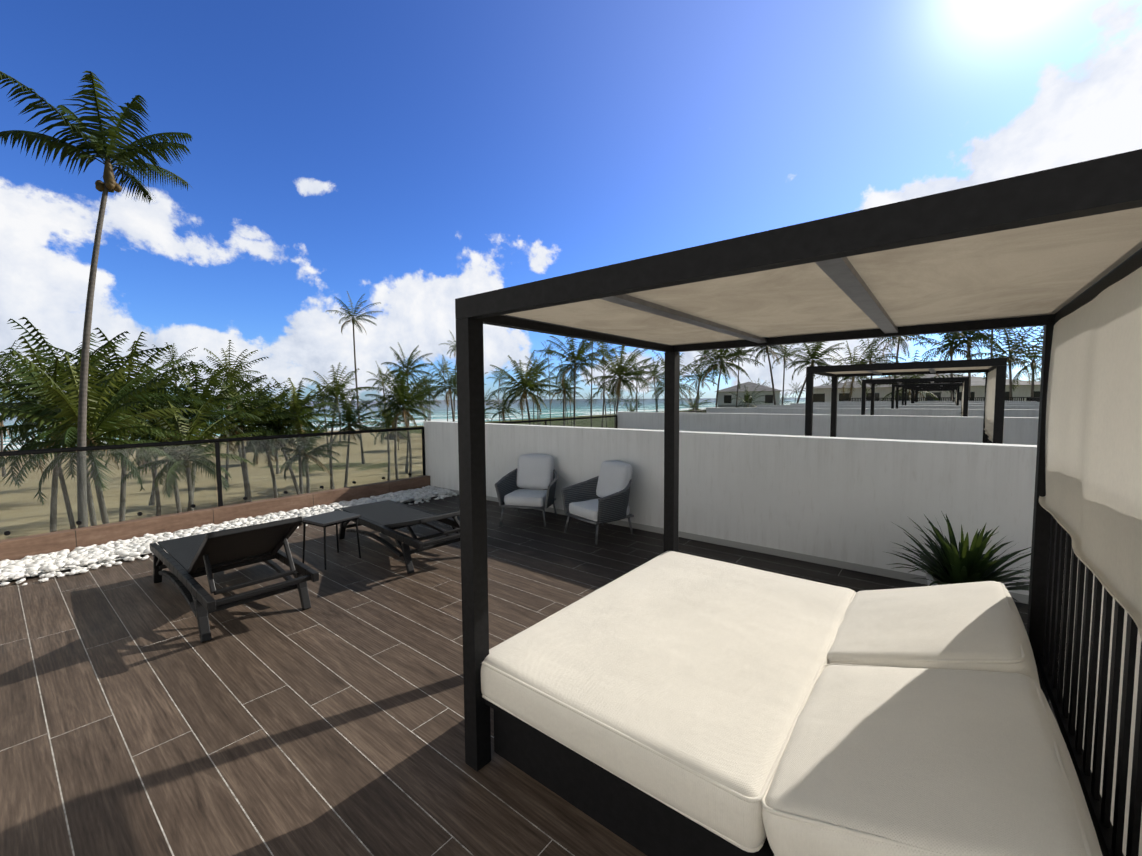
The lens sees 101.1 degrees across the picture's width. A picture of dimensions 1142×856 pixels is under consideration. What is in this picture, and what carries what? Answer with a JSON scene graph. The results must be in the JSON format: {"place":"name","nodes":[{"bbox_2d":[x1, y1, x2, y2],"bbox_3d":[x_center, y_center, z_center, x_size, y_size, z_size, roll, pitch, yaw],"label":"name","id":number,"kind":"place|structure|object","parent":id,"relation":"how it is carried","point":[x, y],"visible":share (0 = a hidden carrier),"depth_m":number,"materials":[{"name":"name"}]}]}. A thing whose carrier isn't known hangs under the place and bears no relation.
{"place":"outdoors","nodes":[
{"label":"outdoors","id":0,"kind":"place"},
{"bbox_2d":[0,409,705,539],"bbox_3d":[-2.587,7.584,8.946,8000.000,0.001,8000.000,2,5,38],"label":"beach ground","id":1,"kind":"structure","parent":0,"point":[11,520],"depth_m":47.11,"materials":[{"name":"beige sand"}]},
{"bbox_2d":[0,71,193,527],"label":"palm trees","id":2,"kind":"object","parent":1,"relation":"on","point":[96,145],"visible":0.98,"depth_m":12.99,"materials":[{"name":"green plant"}]},
{"bbox_2d":[241,432,411,462],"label":"beach palapas","id":3,"kind":"structure","parent":1,"relation":"on","point":[402,437],"depth_m":73.58,"materials":[{"name":"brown wood"}]},
{"bbox_2d":[0,317,1043,531],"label":"palm trees","id":4,"kind":"object","parent":1,"relation":"on","point":[150,410],"visible":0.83,"depth_m":27.71,"materials":[{"name":"green plant"}]},
{"bbox_2d":[0,291,1043,476],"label":"palm trees","id":5,"kind":"object","parent":1,"relation":"on","point":[502,412],"visible":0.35,"depth_m":63.43,"materials":[{"name":"green plant"}]},
{"bbox_2d":[715,374,1040,407],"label":"buildings","id":6,"kind":"structure","parent":1,"relation":"on","point":[822,393],"depth_m":65.31,"materials":[{"name":"white paint"}]},
{"bbox_2d":[0,398,805,449],"bbox_3d":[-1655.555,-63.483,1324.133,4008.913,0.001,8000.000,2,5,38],"label":"sea water","id":7,"kind":"structure","parent":0,"point":[582,408],"depth_m":335.86,"materials":[{"name":"teal liquid"}]},
{"bbox_2d":[0,0,1141,401],"label":"sky","id":8,"kind":"structure","parent":0,"point":[415,158],"materials":[{"name":"blue"}]},
{"bbox_3d":[11.645,3.665,17.912,13.760,6.494,57.630,2,5,38],"label":"hotel building","id":9,"kind":"object","parent":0,"visible":0},
{"bbox_2d":[0,494,1102,855],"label":"terrace floor","id":10,"kind":"structure","parent":9,"relation":"on","point":[138,716],"depth_m":2.52,"materials":[{"name":"brown wood"}]},
{"bbox_2d":[0,475,430,560],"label":"planter border","id":11,"kind":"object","parent":10,"relation":"on","point":[18,548],"depth_m":5.70,"materials":[{"name":"brown wood"}]},
{"bbox_2d":[0,407,756,539],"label":"glass railing","id":12,"kind":"object","parent":11,"relation":"on","point":[218,473],"visible":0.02,"depth_m":5.99,"materials":[{"name":"clear glass"}]},
{"bbox_2d":[0,485,456,585],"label":"pebble bed","id":13,"kind":"object","parent":10,"relation":"on","point":[51,564],"visible":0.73,"depth_m":4.98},
{"bbox_2d":[150,516,318,642],"bbox_3d":[-2.843,1.024,3.874,1.953,0.749,0.690,3,5,40],"label":"sun lounger","id":14,"kind":"object","parent":10,"relation":"on","point":[187,560],"visible":1,"depth_m":3.53,"materials":[{"name":"black plastic"}]},
{"bbox_2d":[302,510,360,569],"bbox_3d":[-2.403,1.111,4.715,0.400,0.450,0.400,2,4,31],"label":"side table","id":15,"kind":"object","parent":10,"relation":"on","point":[327,519],"visible":0.92,"depth_m":4.65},
{"bbox_2d":[334,500,459,573],"bbox_3d":[-1.839,1.045,5.110,1.953,0.536,0.690,3,5,43],"label":"sun lounger","id":16,"kind":"object","parent":10,"relation":"on","point":[387,517],"visible":0.83,"depth_m":4.87,"materials":[{"name":"black plastic"}]},
{"bbox_2d":[495,454,557,526],"bbox_3d":[-0.541,0.797,6.296,0.752,0.856,0.699,1,4,15],"label":"rope chair","id":17,"kind":"object","parent":10,"relation":"on","point":[529,481],"visible":1,"depth_m":6.34,"materials":[{"name":"grey fabric"}]},
{"bbox_2d":[561,460,633,544],"bbox_3d":[0.367,0.835,5.590,0.699,0.856,0.752,-3,4,-35],"label":"rope chair","id":18,"kind":"object","parent":10,"relation":"on","point":[602,497],"visible":1,"depth_m":5.51,"materials":[{"name":"grey fabric"}]},
{"bbox_2d":[423,400,1038,603],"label":"partition walls","id":19,"kind":"structure","parent":10,"relation":"on","point":[771,479],"depth_m":4.87,"materials":[{"name":"white paint"}]},
{"bbox_2d":[455,149,1141,855],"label":"canopy frame","id":20,"kind":"object","parent":10,"relation":"on","point":[1057,253],"visible":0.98,"depth_m":1.57,"materials":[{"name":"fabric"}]},
{"bbox_2d":[481,551,1101,855],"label":"daybed mattress","id":21,"kind":"object","parent":20,"relation":"on","point":[747,709],"visible":0.96,"depth_m":1.65,"materials":[{"name":"white fabric"}]},
{"bbox_2d":[805,358,1006,443],"bbox_3d":[4.690,0.143,6.712,2.064,2.030,1.950,2,5,38],"label":"pergola","id":22,"kind":"object","parent":10,"relation":"on","point":[994,369],"visible":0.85,"depth_m":6.22,"materials":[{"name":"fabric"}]},
{"bbox_2d":[861,377,968,416],"bbox_3d":[8.712,-0.216,11.959,2.061,2.030,1.950,2,5,38],"label":"pergola","id":23,"kind":"object","parent":10,"relation":"on","point":[964,381],"visible":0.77,"depth_m":11.58,"materials":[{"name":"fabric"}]},
{"bbox_2d":[891,383,961,408],"bbox_3d":[12.709,-0.544,16.717,2.068,2.030,1.950,2,5,38],"label":"pergola","id":24,"kind":"object","parent":10,"relation":"on","point":[897,386],"visible":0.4,"depth_m":16.51,"materials":[{"name":"metal"}]},
{"bbox_2d":[902,386,959,405],"bbox_3d":[16.756,-0.902,21.944,2.069,2.030,1.950,2,5,38],"label":"pergola","id":25,"kind":"object","parent":10,"relation":"on","point":[957,388],"visible":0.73,"depth_m":21.57,"materials":[{"name":"metal"}]},
{"bbox_2d":[911,389,955,402],"bbox_3d":[20.639,-1.231,26.728,2.067,2.030,1.950,2,5,38],"label":"pergola","id":26,"kind":"object","parent":10,"relation":"on","point":[912,395],"visible":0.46,"depth_m":26.53,"materials":[{"name":"metal"}]},
{"bbox_2d":[915,390,954,401],"bbox_3d":[24.570,-1.577,31.793,2.070,2.030,1.950,2,5,38],"label":"pergola","id":27,"kind":"object","parent":10,"relation":"on","point":[916,395],"visible":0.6,"depth_m":31.36,"materials":[{"name":"metal"}]},
{"bbox_2d":[844,397,1039,401],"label":"wall","id":28,"kind":"structure","parent":10,"relation":"on","point":[1037,399],"depth_m":38.40,"materials":[{"name":"white paint"}]},
{"bbox_2d":[886,511,1030,601],"bbox_3d":[2.741,0.980,3.232,0.991,0.824,1.151,1,4,27],"label":"potted plant","id":29,"kind":"object","parent":10,"relation":"on","point":[949,563],"visible":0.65,"depth_m":3.18,"materials":[{"name":"green plant"}]}
]}

